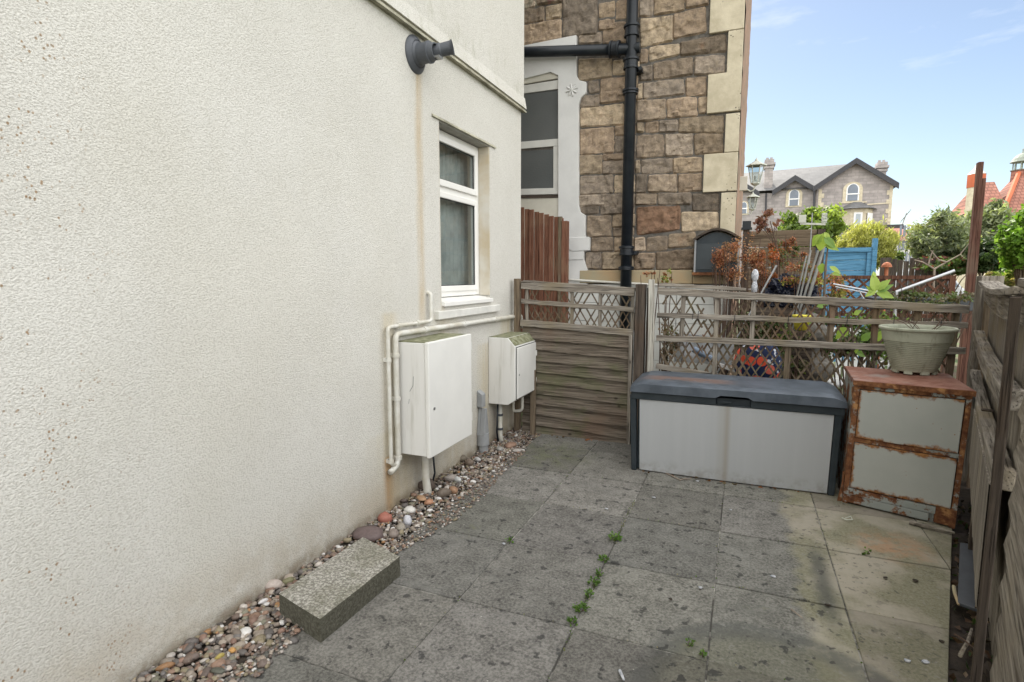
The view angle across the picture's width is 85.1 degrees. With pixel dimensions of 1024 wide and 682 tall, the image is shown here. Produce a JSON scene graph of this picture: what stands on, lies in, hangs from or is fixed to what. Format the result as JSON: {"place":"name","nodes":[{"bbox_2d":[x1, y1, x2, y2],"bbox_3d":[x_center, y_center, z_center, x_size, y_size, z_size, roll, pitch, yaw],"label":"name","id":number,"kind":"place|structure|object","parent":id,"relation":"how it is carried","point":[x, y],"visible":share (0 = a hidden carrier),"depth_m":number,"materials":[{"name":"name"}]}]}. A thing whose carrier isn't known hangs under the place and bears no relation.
{"place":"outdoors","nodes":[
{"label":"outdoors","id":0,"kind":"place"},
{"bbox_2d":[224,434,951,681],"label":"paving","id":1,"kind":"structure","parent":0,"point":[532,580],"depth_m":2.68,"materials":[{"name":"concrete"}]},
{"bbox_2d":[520,319,633,444],"bbox_3d":[0.580,0.368,5.175,1.070,1.108,0.095,3,7,22],"label":"lapped fence panel","id":2,"kind":"object","parent":1,"relation":"on","point":[584,374],"visible":0.9,"depth_m":5.13,"materials":[{"name":"brown wood"}]},
{"bbox_2d":[521,280,635,328],"bbox_3d":[0.592,-0.336,5.118,1.072,0.437,0.074,3,7,22],"label":"trellis panel","id":3,"kind":"object","parent":2,"relation":"on","point":[531,285],"visible":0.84,"depth_m":5.09,"materials":[{"name":"brown wood"}]},
{"bbox_2d":[572,601,590,612],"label":"weed","id":4,"kind":"object","parent":1,"relation":"on","point":[580,605],"visible":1,"depth_m":2.52,"materials":[{"name":"green plant"}]},
{"bbox_2d":[404,468,893,680],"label":"moss","id":5,"kind":"object","parent":1,"relation":"on","point":[861,662],"visible":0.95,"depth_m":2.78,"materials":[{"name":"green plant"}]},
{"bbox_2d":[630,371,846,495],"bbox_3d":[1.686,0.653,4.309,1.443,0.704,0.662,3,7,22],"label":"storage chest","id":6,"kind":"object","parent":1,"relation":"on","point":[777,432],"visible":1,"depth_m":4.02,"materials":[{"name":"plastic"}]},
{"bbox_2d":[836,366,976,528],"bbox_3d":[2.553,0.648,3.706,0.793,0.853,0.577,6,9,42],"label":"filing cabinet","id":7,"kind":"object","parent":1,"relation":"on","point":[903,441],"visible":0.98,"depth_m":3.46,"materials":[{"name":"grey metal"}]},
{"bbox_2d":[879,317,958,374],"bbox_3d":[2.725,0.025,3.759,0.438,0.375,0.438,3,7,22],"label":"plant pot","id":8,"kind":"object","parent":7,"relation":"on","point":[912,348],"visible":1,"depth_m":3.65,"materials":[{"name":"plastic"}]},
{"bbox_2d":[909,520,954,533],"bbox_3d":[2.491,1.107,3.309,0.217,0.029,0.024,6,9,42],"label":"batten","id":9,"kind":"object","parent":1,"relation":"on","point":[914,523],"visible":1,"depth_m":3.31,"materials":[{"name":"brown wood"}]},
{"bbox_2d":[521,299,960,425],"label":"ground","id":10,"kind":"structure","parent":0,"point":[954,372],"depth_m":9.56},
{"bbox_2d":[0,0,526,681],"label":"rendered house","id":11,"kind":"structure","parent":10,"relation":"on","point":[238,238],"depth_m":2.35,"materials":[{"name":"paint"}]},
{"bbox_2d":[383,291,432,466],"bbox_3d":[-0.679,0.232,3.725,0.058,1.119,0.556,3,7,22],"label":"waste pipe","id":12,"kind":"object","parent":11,"relation":"attached to","point":[390,459],"visible":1,"depth_m":3.50,"materials":[{"name":"plastic"}]},
{"bbox_2d":[405,34,454,74],"bbox_3d":[-0.514,-1.865,3.599,0.254,0.236,0.250,3,7,22],"label":"flue terminal","id":13,"kind":"object","parent":11,"relation":"attached to","point":[419,54],"visible":1,"depth_m":3.58,"materials":[{"name":"grey plastic"}]},
{"bbox_2d":[398,333,471,458],"bbox_3d":[-0.518,0.345,3.847,0.250,0.748,0.608,3,7,22],"label":"meter box","id":14,"kind":"object","parent":11,"relation":"attached to","point":[435,394],"visible":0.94,"depth_m":3.62,"materials":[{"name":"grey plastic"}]},
{"bbox_2d":[421,456,431,495],"bbox_3d":[-0.585,0.911,3.854,0.058,0.393,0.086,-6,9,-42],"label":"service duct","id":15,"kind":"object","parent":14,"relation":"attached to","point":[426,477],"visible":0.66,"depth_m":3.84,"materials":[{"name":"plastic"}]},
{"bbox_2d":[425,334,471,458],"bbox_3d":[-0.422,0.350,3.803,0.029,0.748,0.600,3,7,22],"label":"door","id":16,"kind":"structure","parent":14,"relation":"in","point":[448,389],"depth_m":3.74,"materials":[{"name":"plastic"}]},
{"bbox_2d":[388,315,522,474],"bbox_3d":[-0.342,0.277,4.530,0.055,0.913,2.282,3,7,22],"label":"discharge pipe","id":17,"kind":"object","parent":11,"relation":"attached to","point":[396,399],"visible":0.87,"depth_m":3.58,"materials":[{"name":"plastic"}]},
{"bbox_2d":[439,130,492,306],"bbox_3d":[-0.410,-0.955,4.453,0.178,1.312,0.862,3,7,22],"label":"window","id":18,"kind":"structure","parent":11,"relation":"in","point":[450,191],"depth_m":4.60,"materials":[{"name":"white plastic"}]},
{"bbox_2d":[477,389,488,453],"bbox_3d":[-0.249,0.710,4.773,0.108,0.585,0.108,3,7,22],"label":"duct cover","id":19,"kind":"object","parent":11,"relation":"attached to","point":[482,435],"visible":0.98,"depth_m":4.74,"materials":[{"name":"grey plastic"}]},
{"bbox_2d":[489,332,536,404],"bbox_3d":[0.017,0.237,5.106,0.272,0.596,0.515,3,7,22],"label":"meter box","id":20,"kind":"object","parent":11,"relation":"attached to","point":[512,361],"visible":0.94,"depth_m":4.89,"materials":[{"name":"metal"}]},
{"bbox_2d":[496,404,503,441],"bbox_3d":[-0.107,0.754,5.053,0.068,0.420,0.090,3,7,22],"label":"supply pipe","id":21,"kind":"object","parent":20,"relation":"attached to","point":[499,427],"visible":0.76,"depth_m":5.04,"materials":[{"name":"white plastic"}]},
{"bbox_2d":[517,342,535,398],"bbox_3d":[0.133,0.260,5.065,0.011,0.450,0.465,3,7,22],"label":"door","id":22,"kind":"structure","parent":20,"relation":"in","point":[526,355],"depth_m":5.03,"materials":[{"name":"plastic"}]},
{"bbox_2d":[130,426,540,681],"bbox_3d":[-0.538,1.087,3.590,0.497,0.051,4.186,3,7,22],"label":"gravel","id":23,"kind":"structure","parent":10,"relation":"on","point":[259,621],"depth_m":2.47,"materials":[{"name":"gravel"}]},
{"bbox_2d":[155,662,174,670],"bbox_3d":[-1.325,1.244,2.131,0.066,0.026,0.023,-3,7,-24],"label":"cobble","id":24,"kind":"object","parent":23,"relation":"on","point":[165,665],"visible":1,"depth_m":2.12,"materials":[{"name":"stone"}]},
{"bbox_2d":[265,579,282,589],"bbox_3d":[-1.152,1.178,2.692,0.089,0.050,0.052,-3,7,-24],"label":"cobble","id":25,"kind":"object","parent":23,"relation":"on","point":[276,584],"visible":0.89,"depth_m":2.68,"materials":[{"name":"stone"}]},
{"bbox_2d":[279,537,399,642],"bbox_3d":[-0.794,1.149,2.651,0.313,0.112,0.665,3,7,22],"label":"concrete block","id":26,"kind":"object","parent":23,"relation":"on","point":[324,601],"depth_m":2.53,"materials":[{"name":"concrete"}]},
{"bbox_2d":[351,525,383,541],"bbox_3d":[-0.835,1.120,3.231,0.210,0.072,0.150,3,7,22],"label":"cobble","id":27,"kind":"object","parent":23,"relation":"on","point":[371,533],"visible":0.89,"depth_m":3.20,"materials":[{"name":"stone"}]},
{"bbox_2d":[377,511,391,523],"bbox_3d":[-0.782,1.087,3.427,0.088,0.074,0.076,-4,8,-28],"label":"cobble","id":28,"kind":"object","parent":23,"relation":"on","point":[385,517],"visible":0.94,"depth_m":3.40,"materials":[{"name":"stone"}]},
{"bbox_2d":[437,488,451,497],"bbox_3d":[-0.470,1.040,3.814,0.070,0.074,0.113,6,9,41],"label":"cobble","id":29,"kind":"object","parent":23,"relation":"on","point":[443,492],"visible":0.96,"depth_m":3.78,"materials":[{"name":"stone"}]},
{"bbox_2d":[514,279,520,431],"bbox_3d":[0.053,0.190,5.382,0.058,1.575,0.061,3,7,22],"label":"fence post","id":30,"kind":"object","parent":10,"relation":"on","point":[517,328],"visible":0.48,"depth_m":5.31,"materials":[{"name":"brown wood"}]},
{"bbox_2d":[530,370,535,434],"bbox_3d":[0.201,0.630,5.301,0.056,0.720,0.037,3,7,22],"label":"fence post","id":31,"kind":"object","parent":10,"relation":"on","point":[533,412],"visible":0.57,"depth_m":5.29,"materials":[{"name":"brown wood"}]},
{"bbox_2d":[521,207,568,331],"bbox_3d":[0.354,-0.377,6.362,0.572,2.273,0.090,3,7,22],"label":"boarded fence","id":32,"kind":"object","parent":10,"relation":"on","point":[544,233],"visible":0.55,"depth_m":6.28,"materials":[{"name":"red wood"}]},
{"bbox_2d":[521,0,751,382],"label":"stone house","id":33,"kind":"structure","parent":10,"relation":"on","point":[691,105],"depth_m":6.24,"materials":[{"name":"brown stone"}]},
{"bbox_2d":[521,80,557,198],"bbox_3d":[-0.180,-2.406,6.855,1.596,1.344,0.042,3,7,22],"label":"window","id":34,"kind":"structure","parent":33,"relation":"in","point":[539,126],"depth_m":6.65,"materials":[{"name":"white plastic"}]},
{"bbox_2d":[524,0,642,328],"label":"soil pipe","id":35,"kind":"object","parent":33,"relation":"attached to","point":[630,49],"visible":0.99,"depth_m":6.13,"materials":[{"name":"black paint"}]},
{"bbox_2d":[569,278,693,285],"bbox_3d":[1.298,-0.736,6.346,1.483,0.228,0.027,3,7,22],"label":"wall pipe","id":36,"kind":"object","parent":33,"relation":"attached to","point":[601,281],"depth_m":6.45,"materials":[{"name":"plastic"}]},
{"bbox_2d":[692,228,741,274],"bbox_3d":[2.177,-0.946,5.929,0.483,0.488,0.200,3,7,22],"label":"wall case","id":37,"kind":"object","parent":33,"relation":"attached to","point":[703,249],"depth_m":5.90,"materials":[{"name":"plastic"}]},
{"bbox_2d":[739,176,747,190],"bbox_3d":[2.984,-2.041,7.235,0.135,0.180,0.060,3,7,22],"label":"junction box","id":38,"kind":"object","parent":33,"relation":"attached to","point":[743,182],"visible":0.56,"depth_m":7.20,"materials":[{"name":"beige paint"}]},
{"bbox_2d":[746,192,759,214],"bbox_3d":[4.669,-2.676,10.817,0.264,0.449,0.229,3,7,22],"label":"wall lantern","id":39,"kind":"object","parent":33,"relation":"attached to","point":[752,195],"depth_m":10.79,"materials":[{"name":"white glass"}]},
{"bbox_2d":[745,157,766,191],"bbox_3d":[3.603,-2.461,8.236,0.297,0.505,0.257,3,7,22],"label":"wall lantern","id":40,"kind":"object","parent":33,"relation":"attached to","point":[755,163],"depth_m":8.21,"materials":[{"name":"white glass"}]},
{"bbox_2d":[633,284,646,434],"bbox_3d":[1.124,0.265,4.934,0.091,1.530,0.102,3,7,22],"label":"fence post","id":41,"kind":"object","parent":10,"relation":"on","point":[639,331],"visible":0.55,"depth_m":4.85,"materials":[{"name":"brown wood"}]},
{"bbox_2d":[645,288,647,371],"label":"fence post","id":42,"kind":"object","parent":10,"relation":"on","point":[646,352],"visible":0.2,"depth_m":4.88,"materials":[{"name":"brown wood"}]},
{"bbox_2d":[647,279,654,371],"bbox_3d":[1.208,0.253,4.859,0.078,1.571,0.033,3,7,22],"label":"fence post","id":43,"kind":"object","parent":10,"relation":"on","point":[651,318],"visible":0.49,"depth_m":4.80,"materials":[{"name":"paint"}]},
{"bbox_2d":[656,283,969,393],"bbox_3d":[2.275,0.012,4.463,2.184,0.941,0.102,3,7,22],"label":"trellis panel","id":44,"kind":"object","parent":43,"relation":"attached to","point":[829,344],"visible":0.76,"depth_m":4.49,"materials":[{"name":"brown wood"}]},
{"bbox_2d":[657,268,672,370],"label":"dry shrub","id":45,"kind":"object","parent":10,"relation":"on","point":[663,278],"visible":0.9,"depth_m":5.72,"materials":[{"name":"brown plant"}]},
{"bbox_2d":[658,321,686,370],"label":"dry shrub","id":46,"kind":"object","parent":10,"relation":"on","point":[667,345],"visible":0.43,"depth_m":5.45,"materials":[{"name":"brown plant"}]},
{"bbox_2d":[674,333,733,364],"bbox_3d":[1.913,0.075,5.562,0.560,0.320,0.188,3,7,22],"label":"plastic sheet","id":47,"kind":"object","parent":10,"relation":"on","point":[707,350],"visible":0.31,"depth_m":5.56,"materials":[{"name":"plastic"}]},
{"bbox_2d":[710,235,747,374],"bbox_3d":[2.213,-0.123,5.763,0.358,1.911,0.278,3,7,22],"label":"dry shrub","id":48,"kind":"object","parent":10,"relation":"on","point":[724,259],"visible":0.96,"depth_m":5.67,"materials":[{"name":"brown plant"}]},
{"bbox_2d":[728,231,760,354],"bbox_3d":[2.378,-0.153,5.793,0.380,1.962,0.261,3,7,22],"label":"dry shrub","id":49,"kind":"object","parent":10,"relation":"on","point":[736,329],"visible":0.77,"depth_m":5.72,"materials":[{"name":"brown plant"}]},
{"bbox_2d":[751,269,758,292],"bbox_3d":[2.285,0.101,5.325,0.064,1.565,0.065,3,7,22],"label":"figurine","id":50,"kind":"object","parent":10,"relation":"on","point":[754,277],"visible":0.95,"depth_m":5.23,"materials":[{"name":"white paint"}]},
{"bbox_2d":[739,221,825,336],"bbox_3d":[3.706,-0.534,7.764,1.040,2.260,0.160,3,7,22],"label":"sleeper fence","id":51,"kind":"object","parent":10,"relation":"on","point":[802,237],"visible":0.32,"depth_m":7.68,"materials":[{"name":"brown wood"}]},
{"bbox_2d":[767,234,811,277],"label":"dry shrub","id":52,"kind":"object","parent":10,"relation":"on","point":[785,250],"visible":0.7,"depth_m":5.85,"materials":[{"name":"brown plant"}]},
{"bbox_2d":[754,306,825,353],"bbox_3d":[2.790,0.246,5.731,0.660,1.182,0.320,3,7,22],"label":"planter box","id":53,"kind":"object","parent":10,"relation":"on","point":[787,311],"depth_m":5.56,"materials":[{"name":"brown wood"}]},
{"bbox_2d":[732,310,787,352],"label":"dry shrub","id":54,"kind":"object","parent":53,"relation":"in","point":[766,326],"visible":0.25,"depth_m":5.54,"materials":[{"name":"brown plant"}]},
{"bbox_2d":[744,246,779,308],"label":"dry shrub","id":55,"kind":"object","parent":53,"relation":"in","point":[764,274],"visible":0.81,"depth_m":5.67,"materials":[{"name":"brown plant"}]},
{"bbox_2d":[753,208,783,276],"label":"seed head plant","id":56,"kind":"object","parent":53,"relation":"in","point":[761,221],"visible":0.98,"depth_m":5.72,"materials":[{"name":"brown plant"}]},
{"bbox_2d":[758,287,782,307],"bbox_3d":[2.663,-0.439,5.707,0.270,0.263,0.260,3,7,22],"label":"refuse sack","id":57,"kind":"object","parent":53,"relation":"on","point":[768,290],"visible":0.28,"depth_m":5.63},
{"bbox_2d":[767,273,799,307],"bbox_3d":[2.768,-0.520,5.666,0.326,0.361,0.370,3,7,22],"label":"refuse sack","id":58,"kind":"object","parent":53,"relation":"on","point":[776,285],"visible":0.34,"depth_m":5.55,"materials":[{"name":"plastic"}]},
{"bbox_2d":[779,261,823,313],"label":"dry shrub","id":59,"kind":"object","parent":53,"relation":"in","point":[793,279],"visible":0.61,"depth_m":5.46,"materials":[{"name":"brown plant"}]},
{"bbox_2d":[792,283,819,307],"bbox_3d":[2.923,-0.466,5.599,0.298,0.292,0.314,3,7,22],"label":"refuse sack","id":60,"kind":"object","parent":53,"relation":"on","point":[814,291],"visible":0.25,"depth_m":5.50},
{"bbox_2d":[777,324,812,378],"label":"dry shrub","id":61,"kind":"object","parent":10,"relation":"on","point":[801,365],"visible":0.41,"depth_m":4.87,"materials":[{"name":"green plant"}]},
{"bbox_2d":[777,246,825,378],"bbox_3d":[2.725,-0.015,5.401,0.454,1.784,0.032,3,7,22],"label":"pole bundle","id":62,"kind":"object","parent":10,"relation":"on","point":[809,279],"visible":0.26,"depth_m":5.29,"materials":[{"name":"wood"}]},
{"bbox_2d":[790,330,812,379],"bbox_3d":[2.558,0.415,4.997,0.180,1.017,0.160,3,7,22],"label":"crate stack","id":63,"kind":"object","parent":10,"relation":"on","point":[803,355],"visible":0.21,"depth_m":4.88,"materials":[{"name":"brown wood"}]},
{"bbox_2d":[792,315,810,329],"bbox_3d":[2.550,-0.163,4.911,0.160,0.130,0.160,3,7,22],"label":"yellow tub","id":64,"kind":"object","parent":63,"relation":"on","point":[803,326],"visible":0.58,"depth_m":4.87,"materials":[{"name":"plastic"}]},
{"bbox_2d":[772,202,849,247],"bbox_3d":[7.496,-1.742,14.098,1.653,3.394,1.683,-6,9,-44],"label":"bushy tree","id":65,"kind":"object","parent":10,"relation":"on","point":[835,225],"visible":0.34,"depth_m":13.61,"materials":[{"name":"green plant"}]},
{"bbox_2d":[798,213,826,276],"bbox_3d":[3.855,-0.497,7.271,0.320,2.301,0.040,3,7,22],"label":"bird feeder pole","id":66,"kind":"object","parent":10,"relation":"on","point":[802,220],"visible":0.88,"depth_m":7.16,"materials":[{"name":"metal"}]},
{"bbox_2d":[793,312,833,382],"bbox_3d":[2.747,0.319,5.158,0.400,1.170,0.400,3,7,22],"label":"stone urn","id":67,"kind":"object","parent":10,"relation":"on","point":[819,336],"visible":0.2,"depth_m":4.98,"materials":[{"name":"grey stone"}]},
{"bbox_2d":[812,232,840,356],"bbox_3d":[2.802,-0.028,5.048,0.244,1.886,0.080,4,8,33],"label":"fig plant","id":68,"kind":"object","parent":10,"relation":"on","point":[821,241],"visible":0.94,"depth_m":4.96,"materials":[{"name":"green plant"}]},
{"bbox_2d":[806,273,850,327],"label":"dry shrub","id":69,"kind":"object","parent":10,"relation":"on","point":[839,292],"visible":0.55,"depth_m":5.94,"materials":[{"name":"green plant"}]},
{"bbox_2d":[810,238,877,361],"bbox_3d":[5.620,-0.673,9.555,0.970,2.120,0.100,3,7,22],"label":"blue fence","id":70,"kind":"object","parent":10,"relation":"on","point":[858,258],"visible":0.18,"depth_m":9.42,"materials":[{"name":"paint"}]},
{"bbox_2d":[784,308,908,392],"bbox_3d":[3.222,0.277,5.317,1.176,1.222,0.547,3,7,22],"label":"dry shrub","id":71,"kind":"object","parent":10,"relation":"on","point":[863,330],"visible":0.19,"depth_m":5.19,"materials":[{"name":"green plant"}]},
{"bbox_2d":[806,297,890,364],"bbox_3d":[2.874,0.281,4.824,0.690,1.325,0.053,3,7,21],"label":"fig plant","id":72,"kind":"object","parent":10,"relation":"on","point":[865,336],"visible":0.42,"depth_m":4.76,"materials":[{"name":"green plant"}]},
{"bbox_2d":[827,327,888,386],"bbox_3d":[3.391,0.369,5.604,0.540,0.972,0.476,1,7,12],"label":"garden chair","id":73,"kind":"object","parent":10,"relation":"on","point":[845,364],"visible":0.07,"depth_m":5.75,"materials":[{"name":"white paint"}]},
{"bbox_2d":[834,215,901,271],"bbox_3d":[7.224,-1.159,11.552,1.347,2.828,1.348,3,7,22],"label":"bamboo bush","id":74,"kind":"object","parent":10,"relation":"on","point":[865,234],"visible":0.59,"depth_m":11.09,"materials":[{"name":"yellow plant"}]},
{"bbox_2d":[827,224,913,274],"bbox_3d":[27.159,-6.579,44.959,7.941,5.642,9.700,3,7,22],"label":"bungalow","id":75,"kind":"object","parent":10,"relation":"on","point":[901,228],"visible":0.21,"depth_m":39.94,"materials":[{"name":"white paint"}]},
{"bbox_2d":[865,271,893,367],"bbox_3d":[3.080,0.183,4.735,0.210,1.540,0.073,3,7,22],"label":"fig plant","id":76,"kind":"object","parent":10,"relation":"on","point":[879,287],"visible":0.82,"depth_m":4.66,"materials":[{"name":"green plant"}]},
{"bbox_2d":[832,275,955,373],"bbox_3d":[4.348,-0.003,6.470,1.194,1.506,0.050,3,7,22],"label":"lattice fence","id":77,"kind":"object","parent":10,"relation":"on","point":[951,280],"visible":0.45,"depth_m":6.34,"materials":[{"name":"brown wood"}]},
{"bbox_2d":[833,269,954,366],"bbox_3d":[3.779,0.066,5.625,1.020,1.564,0.030,3,7,22],"label":"clothes airer","id":78,"kind":"object","parent":10,"relation":"on","point":[920,283],"visible":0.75,"depth_m":5.52,"materials":[{"name":"metal"}]},
{"bbox_2d":[878,257,944,355],"bbox_3d":[6.788,-0.518,9.544,0.925,1.816,0.020,3,7,22],"label":"picket fence","id":79,"kind":"object","parent":10,"relation":"on","point":[901,267],"visible":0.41,"depth_m":9.48,"materials":[{"name":"brown wood"}]},
{"bbox_2d":[865,296,973,367],"bbox_3d":[4.254,0.192,5.769,1.050,1.280,0.400,3,7,22],"label":"potting bench","id":80,"kind":"object","parent":10,"relation":"on","point":[927,299],"visible":0.18,"depth_m":5.57,"materials":[{"name":"wood"}]},
{"bbox_2d":[876,284,974,372],"bbox_3d":[4.072,0.152,5.477,1.108,1.432,0.523,3,7,22],"label":"dry shrub","id":81,"kind":"object","parent":10,"relation":"on","point":[955,297],"visible":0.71,"depth_m":5.42,"materials":[{"name":"green plant"}]},
{"bbox_2d":[895,271,963,328],"bbox_3d":[12.062,-1.285,16.602,2.334,1.703,1.730,3,7,22],"label":"parked car","id":82,"kind":"object","parent":10,"relation":"on","point":[958,290],"visible":0.04,"depth_m":15.54,"materials":[{"name":"silver metal"}]},
{"bbox_2d":[900,203,981,320],"bbox_3d":[7.473,-0.969,9.816,1.202,2.857,1.138,3,7,22],"label":"olive tree","id":83,"kind":"object","parent":10,"relation":"on","point":[945,232],"visible":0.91,"depth_m":9.53,"materials":[{"name":"green plant"}]},
{"bbox_2d":[915,245,967,320],"bbox_3d":[6.578,-0.496,8.643,0.667,1.982,0.044,3,7,22],"label":"bare sapling","id":84,"kind":"object","parent":10,"relation":"on","point":[934,271],"visible":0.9,"depth_m":8.59,"materials":[{"name":"brown plant"}]},
{"bbox_2d":[914,255,998,320],"bbox_3d":[7.312,-0.478,9.480,1.289,1.953,1.099,0,7,3],"label":"bushy tree","id":85,"kind":"object","parent":10,"relation":"on","point":[958,265],"visible":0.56,"depth_m":9.12,"materials":[{"name":"green plant"}]},
{"bbox_2d":[948,481,992,681],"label":"soil strip","id":86,"kind":"object","parent":10,"relation":"on","point":[955,660],"visible":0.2,"depth_m":2.51,"materials":[{"name":"soil"}]},
{"bbox_2d":[958,628,972,657],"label":"twig","id":87,"kind":"object","parent":86,"relation":"on","point":[963,649],"visible":1,"depth_m":2.24,"materials":[{"name":"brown wood"}]},
{"bbox_2d":[949,500,992,681],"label":"leaf litter","id":88,"kind":"object","parent":86,"relation":"on","point":[987,664],"visible":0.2,"depth_m":2.44,"materials":[{"name":"brown plant"}]},
{"bbox_2d":[958,543,976,611],"bbox_3d":[2.296,1.164,2.801,0.104,0.014,0.779,6,9,41],"label":"slate tile","id":89,"kind":"object","parent":88,"relation":"on","point":[966,594],"visible":0.51,"depth_m":2.73,"materials":[{"name":"grey stone"}]},
{"bbox_2d":[969,281,1023,657],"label":"rail fence","id":90,"kind":"object","parent":86,"relation":"on","point":[989,348],"visible":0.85,"depth_m":2.41,"materials":[{"name":"brown wood"}]},
{"bbox_2d":[990,278,1023,681],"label":"lapped fence panel","id":91,"kind":"object","parent":86,"relation":"on","point":[1008,664],"visible":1,"depth_m":1.70,"materials":[{"name":"brown wood"}]},
{"bbox_2d":[956,162,985,384],"bbox_3d":[5.295,-0.637,6.437,0.086,2.773,0.080,3,7,22],"label":"timber post","id":92,"kind":"object","parent":10,"relation":"on","point":[975,235],"visible":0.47,"depth_m":6.37,"materials":[{"name":"wood"}]},
{"bbox_2d":[966,301,989,487],"bbox_3d":[3.427,0.374,4.042,0.102,1.520,0.110,5,8,37],"label":"fence post","id":93,"kind":"object","parent":10,"relation":"on","point":[985,317],"visible":0.13,"depth_m":3.97,"materials":[{"name":"brown wood"}]},
{"bbox_2d":[968,408,993,549],"bbox_3d":[2.510,0.808,2.993,0.052,0.900,0.055,5,8,37],"label":"fence post","id":94,"kind":"object","parent":10,"relation":"on","point":[970,542],"visible":0.22,"depth_m":3.01,"materials":[{"name":"brown wood"}]},
{"bbox_2d":[961,276,1004,480],"bbox_3d":[3.490,0.320,4.162,0.139,1.600,0.112,3,7,22],"label":"fence post","id":95,"kind":"object","parent":10,"relation":"on","point":[977,315],"visible":0.22,"depth_m":4.13,"materials":[{"name":"brown wood"}]},
{"bbox_2d":[965,236,1005,275],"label":"evergreen bush","id":96,"kind":"object","parent":10,"relation":"on","point":[988,260],"visible":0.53,"depth_m":8.79,"materials":[{"name":"green plant"}]},
{"bbox_2d":[950,148,1023,295],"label":"red roofed building","id":97,"kind":"structure","parent":10,"relation":"on","point":[1011,192],"depth_m":35.86,"materials":[{"name":"beige stone"}]},
{"bbox_2d":[963,198,1016,275],"bbox_3d":[8.894,-1.119,10.328,1.219,3.038,1.284,3,7,22],"label":"olive tree","id":98,"kind":"object","parent":10,"relation":"on","point":[995,213],"visible":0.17,"depth_m":9.97,"materials":[{"name":"green plant"}]},
{"bbox_2d":[970,297,1021,681],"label":"fence post","id":99,"kind":"object","parent":10,"relation":"on","point":[1008,370],"visible":1,"depth_m":1.95,"materials":[{"name":"brown wood"}]},
{"bbox_2d":[991,203,1023,285],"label":"vine","id":100,"kind":"object","parent":10,"relation":"on","point":[1009,243],"visible":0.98,"depth_m":6.99,"materials":[{"name":"green plant"}]},
{"bbox_2d":[992,371,1023,663],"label":"fence post","id":101,"kind":"object","parent":10,"relation":"on","point":[1020,427],"visible":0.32,"depth_m":2.02,"materials":[{"name":"brown wood"}]},
{"bbox_2d":[739,157,898,291],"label":"grey stone house","id":102,"kind":"structure","parent":0,"point":[859,190],"depth_m":51.79,"materials":[{"name":"stone"}]},
{"bbox_2d":[788,189,799,205],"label":"window","id":103,"kind":"structure","parent":102,"relation":"in","point":[794,194],"depth_m":53.11,"materials":[{"name":"white paint"}]},
{"bbox_2d":[846,184,859,200],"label":"window","id":104,"kind":"structure","parent":102,"relation":"in","point":[852,192],"depth_m":50.75,"materials":[{"name":"white paint"}]},
{"bbox_2d":[744,0,1023,229],"label":"sky","id":105,"kind":"structure","parent":0,"point":[933,90],"materials":[{"name":"blue"}]},
{"bbox_2d":[983,270,1014,286],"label":"flowering bush","id":106,"kind":"object","parent":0,"point":[1009,280],"visible":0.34,"depth_m":7.28,"materials":[{"name":"green plant"}]},
{"bbox_3d":[2.153,0.662,4.933,0.400,0.540,0.300,3,7,22],"label":"low table","id":107,"kind":"object","parent":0,"visible":0},
{"bbox_2d":[734,345,781,377],"bbox_3d":[2.138,0.200,4.854,0.384,0.437,0.224,3,7,22],"label":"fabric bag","id":108,"kind":"object","parent":107,"relation":"on","point":[759,360],"visible":0.38,"depth_m":4.75,"materials":[{"name":"fabric"}]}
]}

